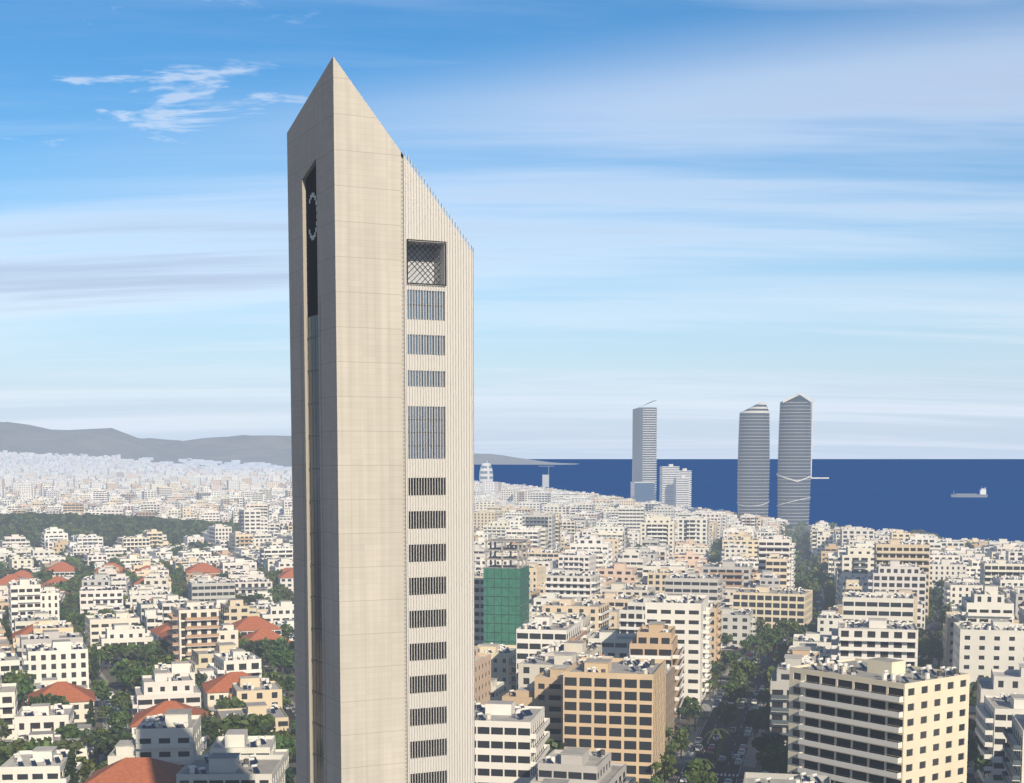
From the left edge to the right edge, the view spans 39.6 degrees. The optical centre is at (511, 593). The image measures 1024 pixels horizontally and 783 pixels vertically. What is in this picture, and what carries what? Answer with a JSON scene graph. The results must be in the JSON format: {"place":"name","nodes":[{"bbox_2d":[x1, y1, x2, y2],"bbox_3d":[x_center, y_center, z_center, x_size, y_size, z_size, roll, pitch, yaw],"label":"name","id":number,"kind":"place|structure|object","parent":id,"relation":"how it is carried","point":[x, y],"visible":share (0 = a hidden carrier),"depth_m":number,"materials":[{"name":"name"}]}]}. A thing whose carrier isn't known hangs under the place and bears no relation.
{"place":"outdoors","nodes":[
{"label":"outdoors","id":0,"kind":"place"},
{"bbox_2d":[0,422,576,546],"bbox_3d":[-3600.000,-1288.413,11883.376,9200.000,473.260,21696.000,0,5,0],"label":"hills","id":1,"kind":"structure","parent":0,"point":[243,449],"depth_m":9035.87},
{"bbox_2d":[287,57,474,782],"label":"tower","id":2,"kind":"structure","parent":0,"point":[381,283],"depth_m":153.30,"materials":[{"name":"stone"}]},
{"bbox_2d":[1,529,979,782],"bbox_3d":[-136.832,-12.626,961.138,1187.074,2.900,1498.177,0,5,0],"label":"streets","id":3,"kind":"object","parent":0,"point":[728,749],"visible":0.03,"depth_m":420.53,"materials":[{"name":"grey asphalt"}]},
{"bbox_2d":[0,549,973,782],"bbox_3d":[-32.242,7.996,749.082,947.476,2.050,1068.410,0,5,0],"label":"trees","id":4,"kind":"object","parent":3,"relation":"on","point":[691,755],"visible":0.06,"depth_m":450.81,"materials":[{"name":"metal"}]},
{"bbox_2d":[1,526,982,782],"bbox_3d":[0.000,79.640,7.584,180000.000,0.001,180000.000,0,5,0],"label":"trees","id":5,"kind":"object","parent":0,"point":[681,724],"depth_m":435.05,"materials":[{"name":"green plant"}]},
{"bbox_2d":[0,450,599,498],"bbox_3d":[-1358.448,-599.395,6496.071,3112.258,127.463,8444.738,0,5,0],"label":"city","id":6,"kind":"object","parent":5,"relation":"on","point":[31,473],"visible":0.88,"depth_m":4285.12,"materials":[{"name":"white concrete"}]},
{"bbox_2d":[0,471,1006,782],"bbox_3d":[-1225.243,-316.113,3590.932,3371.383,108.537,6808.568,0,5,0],"label":"trees","id":7,"kind":"object","parent":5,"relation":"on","point":[30,527],"visible":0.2,"depth_m":519.98,"materials":[{"name":"green plant"}]},
{"bbox_2d":[0,534,1023,782],"bbox_3d":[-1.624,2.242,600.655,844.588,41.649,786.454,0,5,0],"label":"city","id":8,"kind":"object","parent":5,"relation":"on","point":[858,694],"visible":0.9,"depth_m":445.68,"materials":[{"name":"beige concrete"}]},
{"bbox_2d":[0,485,1023,578],"bbox_3d":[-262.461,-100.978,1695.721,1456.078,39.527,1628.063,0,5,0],"label":"city","id":9,"kind":"object","parent":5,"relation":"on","point":[548,520],"visible":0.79,"depth_m":1201.88,"materials":[{"name":"white concrete"}]},
{"bbox_2d":[479,393,828,644],"bbox_3d":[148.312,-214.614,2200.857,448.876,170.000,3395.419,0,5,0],"label":"high-rise towers","id":10,"kind":"structure","parent":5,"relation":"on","point":[506,601],"depth_m":1667.52,"materials":[{"name":"grey glass"}]},
{"bbox_2d":[0,0,1023,458],"label":"sky","id":11,"kind":"structure","parent":0,"point":[709,211],"materials":[{"name":"blue"}]},
{"bbox_2d":[474,459,1023,541],"bbox_3d":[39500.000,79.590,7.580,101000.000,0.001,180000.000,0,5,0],"label":"sea","id":12,"kind":"structure","parent":0,"point":[908,495],"depth_m":3844.16,"materials":[{"name":"blue liquid"}]},
{"bbox_2d":[951,487,987,496],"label":"cargo ship","id":13,"kind":"object","parent":12,"relation":"on","point":[982,492],"visible":1,"depth_m":2888.17,"materials":[{"name":"grey metal"}]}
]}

